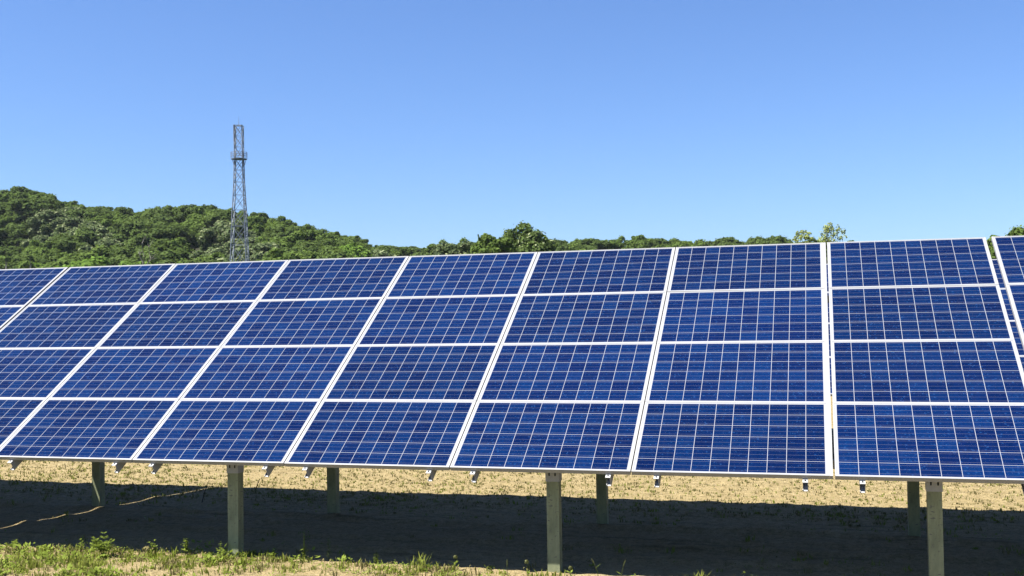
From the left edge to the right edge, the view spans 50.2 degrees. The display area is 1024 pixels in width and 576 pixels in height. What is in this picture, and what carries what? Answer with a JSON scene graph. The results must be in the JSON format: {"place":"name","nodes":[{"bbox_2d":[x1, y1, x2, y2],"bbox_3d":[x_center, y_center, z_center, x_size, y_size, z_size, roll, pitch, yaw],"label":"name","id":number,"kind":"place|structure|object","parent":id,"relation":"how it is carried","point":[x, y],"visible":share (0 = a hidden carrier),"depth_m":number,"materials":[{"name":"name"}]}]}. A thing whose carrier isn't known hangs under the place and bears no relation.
{"place":"outdoors","nodes":[
{"label":"outdoors","id":0,"kind":"place"},
{"bbox_2d":[0,539,756,575],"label":"grass","id":1,"kind":"structure","parent":0,"point":[19,563],"depth_m":10.50,"materials":[{"name":"green plant"}]},
{"bbox_2d":[0,396,1023,575],"bbox_3d":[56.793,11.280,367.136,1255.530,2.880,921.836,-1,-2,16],"label":"ground","id":2,"kind":"structure","parent":0,"point":[706,543],"depth_m":12.33,"materials":[{"name":"soil"}]},
{"bbox_2d":[0,267,67,329],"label":"solar table","id":3,"kind":"object","parent":2,"relation":"on","point":[21,290],"visible":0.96,"depth_m":14.73,"materials":[{"name":"glass"}]},
{"bbox_2d":[90,531,114,554],"bbox_3d":[-4.104,2.571,10.958,0.236,0.266,0.204,0,-2,-25],"label":"weed","id":4,"kind":"object","parent":2,"relation":"on","point":[101,547],"visible":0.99,"depth_m":10.97,"materials":[{"name":"green plant"}]},
{"bbox_2d":[311,246,362,258],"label":"broadleaf tree","id":5,"kind":"object","parent":2,"relation":"on","point":[329,253],"visible":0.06,"depth_m":169.20,"materials":[{"name":"green plant"}]},
{"bbox_2d":[431,240,470,254],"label":"broadleaf tree","id":6,"kind":"object","parent":2,"relation":"on","point":[454,249],"visible":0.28,"depth_m":121.54,"materials":[{"name":"green plant"}]},
{"bbox_2d":[467,233,516,253],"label":"broadleaf tree","id":7,"kind":"object","parent":2,"relation":"on","point":[486,243],"visible":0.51,"depth_m":116.53,"materials":[{"name":"green plant"}]},
{"bbox_2d":[0,237,1023,575],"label":"solar table","id":8,"kind":"object","parent":2,"relation":"on","point":[552,365],"visible":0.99,"depth_m":11.21,"materials":[{"name":"glass"}]},
{"bbox_2d":[0,435,1023,575],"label":"sparse weeds","id":9,"kind":"object","parent":2,"relation":"on","point":[563,485],"visible":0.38,"depth_m":14.57,"materials":[{"name":"beige plant"}]},
{"bbox_2d":[499,220,557,252],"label":"broadleaf tree","id":10,"kind":"object","parent":2,"relation":"on","point":[529,238],"visible":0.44,"depth_m":121.30,"materials":[{"name":"green plant"}]},
{"bbox_2d":[657,264,831,395],"bbox_3d":[1.667,1.420,19.382,11.650,3.639,3.423,-1,-2,16],"label":"solar table","id":11,"kind":"object","parent":2,"relation":"on","point":[825,329],"depth_m":18.11,"materials":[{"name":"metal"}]},
{"bbox_2d":[792,229,813,242],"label":"sapling tree","id":12,"kind":"object","parent":2,"relation":"on","point":[800,236],"visible":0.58,"depth_m":87.03,"materials":[{"name":"green plant"}]},
{"bbox_2d":[818,222,847,263],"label":"sapling tree","id":13,"kind":"object","parent":2,"relation":"on","point":[826,238],"visible":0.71,"depth_m":86.34,"materials":[{"name":"green plant"}]},
{"bbox_2d":[987,235,996,258],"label":"broadleaf tree","id":14,"kind":"object","parent":2,"relation":"on","point":[991,250],"visible":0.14,"depth_m":87.88,"materials":[{"name":"green plant"}]},
{"bbox_2d":[991,236,1023,348],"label":"solar table","id":15,"kind":"object","parent":2,"relation":"on","point":[1009,251],"visible":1,"depth_m":11.23,"materials":[{"name":"glass"}]},
{"bbox_2d":[992,259,1023,370],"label":"solar table","id":16,"kind":"object","parent":2,"relation":"on","point":[1019,346],"depth_m":17.79,"materials":[{"name":"glass"}]},
{"bbox_2d":[1005,225,1023,235],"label":"broadleaf tree","id":17,"kind":"object","parent":2,"relation":"on","point":[1017,231],"visible":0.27,"depth_m":87.76,"materials":[{"name":"green plant"}]},
{"bbox_2d":[0,0,1023,247],"label":"sky","id":18,"kind":"structure","parent":0,"point":[399,123],"materials":[{"name":"blue"}]},
{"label":"hill","id":19,"kind":"structure","parent":0,"visible":0},
{"bbox_2d":[0,255,12,263],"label":"broadleaf tree","id":20,"kind":"object","parent":19,"relation":"on","point":[4,258],"visible":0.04,"depth_m":206.02,"materials":[{"name":"green plant"}]},
{"bbox_2d":[0,215,13,228],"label":"broadleaf tree","id":21,"kind":"object","parent":19,"relation":"on","point":[5,221],"visible":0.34,"depth_m":255.09,"materials":[{"name":"green plant"}]},
{"bbox_2d":[0,192,13,202],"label":"broadleaf tree","id":22,"kind":"object","parent":19,"relation":"on","point":[4,197],"visible":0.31,"depth_m":280.20,"materials":[{"name":"green plant"}]},
{"bbox_2d":[0,245,24,259],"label":"broadleaf tree","id":23,"kind":"object","parent":19,"relation":"on","point":[10,251],"visible":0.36,"depth_m":229.28,"materials":[{"name":"green plant"}]},
{"bbox_2d":[0,205,24,245],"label":"broadleaf tree","id":24,"kind":"object","parent":19,"relation":"on","point":[3,212],"visible":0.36,"depth_m":262.40,"materials":[{"name":"green plant"}]},
{"bbox_2d":[0,186,32,194],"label":"broadleaf tree","id":25,"kind":"object","parent":19,"relation":"on","point":[13,189],"visible":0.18,"depth_m":297.12,"materials":[{"name":"green plant"}]},
{"bbox_2d":[0,222,34,246],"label":"broadleaf tree","id":26,"kind":"object","parent":19,"relation":"on","point":[13,234],"visible":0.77,"depth_m":246.83,"materials":[{"name":"green plant"}]},
{"bbox_2d":[0,252,58,265],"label":"broadleaf tree","id":27,"kind":"object","parent":19,"relation":"on","point":[40,259],"visible":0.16,"depth_m":203.25,"materials":[{"name":"green plant"}]},
{"bbox_2d":[21,239,39,252],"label":"broadleaf tree","id":28,"kind":"object","parent":19,"relation":"on","point":[33,244],"visible":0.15,"depth_m":230.06,"materials":[{"name":"green plant"}]},
{"bbox_2d":[5,190,59,223],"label":"broadleaf tree","id":29,"kind":"object","parent":19,"relation":"on","point":[23,206],"visible":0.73,"depth_m":262.81,"materials":[{"name":"green plant"}]},
{"bbox_2d":[17,259,52,268],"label":"broadleaf tree","id":30,"kind":"object","parent":19,"relation":"on","point":[24,264],"visible":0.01,"depth_m":177.10,"materials":[{"name":"green plant"}]},
{"bbox_2d":[19,235,51,249],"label":"broadleaf tree","id":31,"kind":"object","parent":19,"relation":"on","point":[25,242],"visible":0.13,"depth_m":236.76,"materials":[{"name":"green plant"}]},
{"bbox_2d":[28,190,59,200],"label":"broadleaf tree","id":32,"kind":"object","parent":19,"relation":"on","point":[35,192],"visible":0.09,"depth_m":291.75,"materials":[{"name":"green plant"}]},
{"bbox_2d":[23,208,69,236],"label":"broadleaf tree","id":33,"kind":"object","parent":19,"relation":"on","point":[44,222],"visible":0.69,"depth_m":247.95,"materials":[{"name":"green plant"}]},
{"bbox_2d":[29,247,67,257],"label":"broadleaf tree","id":34,"kind":"object","parent":19,"relation":"on","point":[42,251],"visible":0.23,"depth_m":216.51,"materials":[{"name":"green plant"}]},
{"bbox_2d":[38,197,68,211],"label":"broadleaf tree","id":35,"kind":"object","parent":19,"relation":"on","point":[61,204],"visible":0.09,"depth_m":271.04,"materials":[{"name":"green plant"}]},
{"bbox_2d":[41,226,100,253],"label":"broadleaf tree","id":36,"kind":"object","parent":19,"relation":"on","point":[63,242],"visible":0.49,"depth_m":222.30,"materials":[{"name":"green plant"}]},
{"bbox_2d":[57,206,86,212],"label":"broadleaf tree","id":37,"kind":"object","parent":19,"relation":"on","point":[65,209],"visible":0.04,"depth_m":264.07,"materials":[{"name":"green plant"}]},
{"bbox_2d":[64,201,82,207],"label":"broadleaf tree","id":38,"kind":"object","parent":19,"relation":"on","point":[71,203],"visible":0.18,"depth_m":287.65,"materials":[{"name":"green plant"}]},
{"bbox_2d":[50,209,98,229],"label":"broadleaf tree","id":39,"kind":"object","parent":19,"relation":"on","point":[81,214],"visible":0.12,"depth_m":254.84,"materials":[{"name":"green plant"}]},
{"bbox_2d":[44,244,108,266],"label":"broadleaf tree","id":40,"kind":"object","parent":19,"relation":"on","point":[66,260],"visible":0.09,"depth_m":195.69,"materials":[{"name":"green plant"}]},
{"bbox_2d":[51,216,101,238],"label":"broadleaf tree","id":41,"kind":"object","parent":19,"relation":"on","point":[70,223],"visible":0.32,"depth_m":243.47,"materials":[{"name":"green plant"}]},
{"bbox_2d":[54,254,111,268],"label":"broadleaf tree","id":42,"kind":"object","parent":19,"relation":"on","point":[97,260],"visible":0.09,"depth_m":172.70,"materials":[{"name":"green plant"}]},
{"bbox_2d":[66,224,118,239],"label":"broadleaf tree","id":43,"kind":"object","parent":19,"relation":"on","point":[102,231],"visible":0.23,"depth_m":236.24,"materials":[{"name":"green plant"}]},
{"bbox_2d":[85,208,113,215],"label":"broadleaf tree","id":44,"kind":"object","parent":19,"relation":"on","point":[98,212],"visible":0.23,"depth_m":272.63,"materials":[{"name":"green plant"}]},
{"bbox_2d":[78,237,127,251],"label":"broadleaf tree","id":45,"kind":"object","parent":19,"relation":"on","point":[101,241],"visible":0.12,"depth_m":222.16,"materials":[{"name":"green plant"}]},
{"bbox_2d":[92,205,113,211],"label":"broadleaf tree","id":46,"kind":"object","parent":19,"relation":"on","point":[101,208],"visible":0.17,"depth_m":282.66,"materials":[{"name":"green plant"}]},
{"bbox_2d":[84,213,125,227],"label":"broadleaf tree","id":47,"kind":"object","parent":19,"relation":"on","point":[107,220],"visible":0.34,"depth_m":250.03,"materials":[{"name":"green plant"}]},
{"bbox_2d":[101,211,133,220],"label":"broadleaf tree","id":48,"kind":"object","parent":19,"relation":"on","point":[119,214],"visible":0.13,"depth_m":266.69,"materials":[{"name":"green plant"}]},
{"bbox_2d":[111,206,134,215],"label":"broadleaf tree","id":49,"kind":"object","parent":19,"relation":"on","point":[128,211],"visible":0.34,"depth_m":279.33,"materials":[{"name":"green plant"}]},
{"bbox_2d":[100,245,147,265],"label":"broadleaf tree","id":50,"kind":"object","parent":19,"relation":"on","point":[116,255],"visible":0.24,"depth_m":197.48,"materials":[{"name":"green plant"}]},
{"bbox_2d":[107,219,160,243],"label":"broadleaf tree","id":51,"kind":"object","parent":19,"relation":"on","point":[130,229],"visible":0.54,"depth_m":236.64,"materials":[{"name":"green plant"}]},
{"bbox_2d":[119,259,150,265],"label":"broadleaf tree","id":52,"kind":"object","parent":19,"relation":"on","point":[127,262],"visible":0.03,"depth_m":182.02,"materials":[{"name":"green plant"}]},
{"bbox_2d":[124,233,170,252],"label":"broadleaf tree","id":53,"kind":"object","parent":19,"relation":"on","point":[136,241],"visible":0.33,"depth_m":221.75,"materials":[{"name":"green plant"}]},
{"bbox_2d":[121,213,173,226],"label":"broadleaf tree","id":54,"kind":"object","parent":19,"relation":"on","point":[162,219],"visible":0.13,"depth_m":246.58,"materials":[{"name":"green plant"}]},
{"bbox_2d":[133,206,161,217],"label":"broadleaf tree","id":55,"kind":"object","parent":19,"relation":"on","point":[137,214],"visible":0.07,"depth_m":278.10,"materials":[{"name":"green plant"}]},
{"bbox_2d":[119,247,182,264],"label":"broadleaf tree","id":56,"kind":"object","parent":19,"relation":"on","point":[169,257],"visible":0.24,"depth_m":195.38,"materials":[{"name":"green plant"}]},
{"bbox_2d":[140,207,175,222],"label":"broadleaf tree","id":57,"kind":"object","parent":19,"relation":"on","point":[149,213],"visible":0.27,"depth_m":262.27,"materials":[{"name":"green plant"}]},
{"bbox_2d":[163,205,181,222],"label":"broadleaf tree","id":58,"kind":"object","parent":19,"relation":"on","point":[170,208],"visible":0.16,"depth_m":274.97,"materials":[{"name":"green plant"}]},
{"bbox_2d":[152,237,195,259],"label":"broadleaf tree","id":59,"kind":"object","parent":19,"relation":"on","point":[177,244],"visible":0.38,"depth_m":221.69,"materials":[{"name":"green plant"}]},
{"bbox_2d":[148,224,200,248],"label":"broadleaf tree","id":60,"kind":"object","parent":19,"relation":"on","point":[173,232],"visible":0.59,"depth_m":235.49,"materials":[{"name":"green plant"}]},
{"bbox_2d":[173,204,196,223],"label":"broadleaf tree","id":61,"kind":"object","parent":19,"relation":"on","point":[182,213],"visible":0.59,"depth_m":270.28,"materials":[{"name":"green plant"}]},
{"bbox_2d":[170,214,213,249],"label":"broadleaf tree","id":62,"kind":"object","parent":19,"relation":"on","point":[194,224],"visible":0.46,"depth_m":243.59,"materials":[{"name":"green plant"}]},
{"bbox_2d":[186,206,218,218],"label":"broadleaf tree","id":63,"kind":"object","parent":19,"relation":"on","point":[200,211],"visible":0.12,"depth_m":260.14,"materials":[{"name":"green plant"}]},
{"bbox_2d":[187,252,224,262],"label":"broadleaf tree","id":64,"kind":"object","parent":19,"relation":"on","point":[214,255],"visible":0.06,"depth_m":202.31,"materials":[{"name":"green plant"}]},
{"bbox_2d":[182,257,231,263],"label":"broadleaf tree","id":65,"kind":"object","parent":19,"relation":"on","point":[208,261],"visible":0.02,"depth_m":173.59,"materials":[{"name":"green plant"}]},
{"bbox_2d":[188,246,232,259],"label":"broadleaf tree","id":66,"kind":"object","parent":19,"relation":"on","point":[208,252],"visible":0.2,"depth_m":215.56,"materials":[{"name":"green plant"}]},
{"bbox_2d":[202,210,243,227],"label":"broadleaf tree","id":67,"kind":"object","parent":19,"relation":"on","point":[213,218],"visible":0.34,"depth_m":244.48,"materials":[{"name":"green plant"}]},
{"bbox_2d":[197,219,258,251],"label":"broadleaf tree","id":68,"kind":"object","parent":19,"relation":"on","point":[218,234],"visible":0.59,"depth_m":224.34,"materials":[{"name":"green plant"}]},
{"bbox_2d":[216,255,253,261],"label":"broadleaf tree","id":69,"kind":"object","parent":19,"relation":"on","point":[236,259],"visible":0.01,"depth_m":194.26,"materials":[{"name":"green plant"}]},
{"bbox_2d":[230,124,249,261],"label":"lattice mast","id":70,"kind":"object","parent":19,"relation":"on","point":[235,159],"visible":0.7,"depth_m":190.21,"materials":[{"name":"metal"}]},
{"bbox_2d":[222,236,261,253],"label":"broadleaf tree","id":71,"kind":"object","parent":19,"relation":"on","point":[240,241],"visible":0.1,"depth_m":219.09,"materials":[{"name":"green plant"}]},
{"bbox_2d":[237,215,265,235],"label":"broadleaf tree","id":72,"kind":"object","parent":19,"relation":"on","point":[255,223],"visible":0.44,"depth_m":244.58,"materials":[{"name":"green plant"}]},
{"bbox_2d":[232,241,282,260],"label":"broadleaf tree","id":73,"kind":"object","parent":19,"relation":"on","point":[257,250],"visible":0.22,"depth_m":204.76,"materials":[{"name":"green plant"}]},
{"bbox_2d":[249,212,275,222],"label":"broadleaf tree","id":74,"kind":"object","parent":19,"relation":"on","point":[265,217],"visible":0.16,"depth_m":262.49,"materials":[{"name":"green plant"}]},
{"bbox_2d":[255,236,290,248],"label":"broadleaf tree","id":75,"kind":"object","parent":19,"relation":"on","point":[275,240],"visible":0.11,"depth_m":213.94,"materials":[{"name":"green plant"}]},
{"bbox_2d":[264,215,287,223],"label":"broadleaf tree","id":76,"kind":"object","parent":19,"relation":"on","point":[281,218],"visible":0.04,"depth_m":260.05,"materials":[{"name":"green plant"}]},
{"bbox_2d":[264,219,297,231],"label":"broadleaf tree","id":77,"kind":"object","parent":19,"relation":"on","point":[269,225],"visible":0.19,"depth_m":245.74,"materials":[{"name":"green plant"}]},
{"bbox_2d":[262,224,304,239],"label":"broadleaf tree","id":78,"kind":"object","parent":19,"relation":"on","point":[279,231],"visible":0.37,"depth_m":239.05,"materials":[{"name":"green plant"}]},
{"bbox_2d":[262,246,307,258],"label":"broadleaf tree","id":79,"kind":"object","parent":19,"relation":"on","point":[294,250],"visible":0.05,"depth_m":200.51,"materials":[{"name":"green plant"}]},
{"bbox_2d":[256,247,318,260],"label":"broadleaf tree","id":80,"kind":"object","parent":19,"relation":"on","point":[292,255],"visible":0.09,"depth_m":169.33,"materials":[{"name":"green plant"}]},
{"bbox_2d":[273,230,307,247],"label":"broadleaf tree","id":81,"kind":"object","parent":19,"relation":"on","point":[292,239],"visible":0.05,"depth_m":222.81,"materials":[{"name":"green plant"}]},
{"bbox_2d":[293,240,309,247],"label":"broadleaf tree","id":82,"kind":"object","parent":19,"relation":"on","point":[300,243],"visible":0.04,"depth_m":215.49,"materials":[{"name":"green plant"}]},
{"bbox_2d":[293,224,323,240],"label":"broadleaf tree","id":83,"kind":"object","parent":19,"relation":"on","point":[310,233],"visible":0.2,"depth_m":244.87,"materials":[{"name":"green plant"}]},
{"bbox_2d":[305,237,349,248],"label":"broadleaf tree","id":84,"kind":"object","parent":19,"relation":"on","point":[325,243],"visible":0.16,"depth_m":213.03,"materials":[{"name":"green plant"}]},
{"bbox_2d":[319,233,345,240],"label":"broadleaf tree","id":85,"kind":"object","parent":19,"relation":"on","point":[329,236],"visible":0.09,"depth_m":245.28,"materials":[{"name":"green plant"}]},
{"bbox_2d":[340,237,371,246],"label":"broadleaf tree","id":86,"kind":"object","parent":19,"relation":"on","point":[358,240],"visible":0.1,"depth_m":245.10,"materials":[{"name":"green plant"}]},
{"bbox_2d":[338,243,374,257],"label":"broadleaf tree","id":87,"kind":"object","parent":19,"relation":"on","point":[351,249],"visible":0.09,"depth_m":203.46,"materials":[{"name":"green plant"}]},
{"bbox_2d":[368,249,396,256],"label":"broadleaf tree","id":88,"kind":"object","parent":19,"relation":"on","point":[379,253],"visible":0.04,"depth_m":215.24,"materials":[{"name":"green plant"}]},
{"bbox_2d":[368,245,398,255],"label":"broadleaf tree","id":89,"kind":"object","parent":19,"relation":"on","point":[384,248],"visible":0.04,"depth_m":236.86,"materials":[{"name":"green plant"}]},
{"bbox_2d":[403,246,420,255],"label":"broadleaf tree","id":90,"kind":"object","parent":19,"relation":"on","point":[412,249],"visible":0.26,"depth_m":262.69,"materials":[{"name":"green plant"}]},
{"bbox_2d":[410,251,431,255],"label":"broadleaf tree","id":91,"kind":"object","parent":19,"relation":"on","point":[421,254],"visible":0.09,"depth_m":247.25,"materials":[{"name":"green plant"}]},
{"bbox_2d":[420,243,436,253],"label":"broadleaf tree","id":92,"kind":"object","parent":19,"relation":"on","point":[429,248],"visible":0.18,"depth_m":263.82,"materials":[{"name":"green plant"}]},
{"bbox_2d":[553,242,567,250],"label":"broadleaf tree","id":93,"kind":"object","parent":19,"relation":"on","point":[561,247],"visible":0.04,"depth_m":244.85,"materials":[{"name":"green plant"}]},
{"bbox_2d":[572,238,613,250],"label":"broadleaf tree","id":94,"kind":"object","parent":19,"relation":"on","point":[587,243],"visible":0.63,"depth_m":255.13,"materials":[{"name":"green plant"}]},
{"bbox_2d":[603,235,624,249],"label":"broadleaf tree","id":95,"kind":"object","parent":19,"relation":"on","point":[615,243],"visible":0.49,"depth_m":255.94,"materials":[{"name":"green plant"}]},
{"bbox_2d":[621,235,652,248],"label":"broadleaf tree","id":96,"kind":"object","parent":19,"relation":"on","point":[633,242],"visible":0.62,"depth_m":254.36,"materials":[{"name":"green plant"}]},
{"bbox_2d":[645,238,673,247],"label":"broadleaf tree","id":97,"kind":"object","parent":19,"relation":"on","point":[659,241],"visible":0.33,"depth_m":253.84,"materials":[{"name":"green plant"}]},
{"bbox_2d":[655,240,683,250],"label":"broadleaf tree","id":98,"kind":"object","parent":19,"relation":"on","point":[675,244],"visible":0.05,"depth_m":238.47,"materials":[{"name":"green plant"}]},
{"bbox_2d":[674,239,710,255],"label":"broadleaf tree","id":99,"kind":"object","parent":19,"relation":"on","point":[698,242],"visible":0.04,"depth_m":232.73,"materials":[{"name":"green plant"}]},
{"bbox_2d":[712,236,746,245],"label":"broadleaf tree","id":100,"kind":"object","parent":19,"relation":"on","point":[731,240],"visible":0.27,"depth_m":251.57,"materials":[{"name":"green plant"}]},
{"bbox_2d":[738,237,769,244],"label":"broadleaf tree","id":101,"kind":"object","parent":19,"relation":"on","point":[760,241],"visible":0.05,"depth_m":231.79,"materials":[{"name":"green plant"}]},
{"bbox_2d":[746,235,761,244],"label":"broadleaf tree","id":102,"kind":"object","parent":19,"relation":"on","point":[751,240],"visible":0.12,"depth_m":251.16,"materials":[{"name":"green plant"}]},
{"bbox_2d":[764,235,792,243],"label":"broadleaf tree","id":103,"kind":"object","parent":19,"relation":"on","point":[780,239],"visible":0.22,"depth_m":251.83,"materials":[{"name":"green plant"}]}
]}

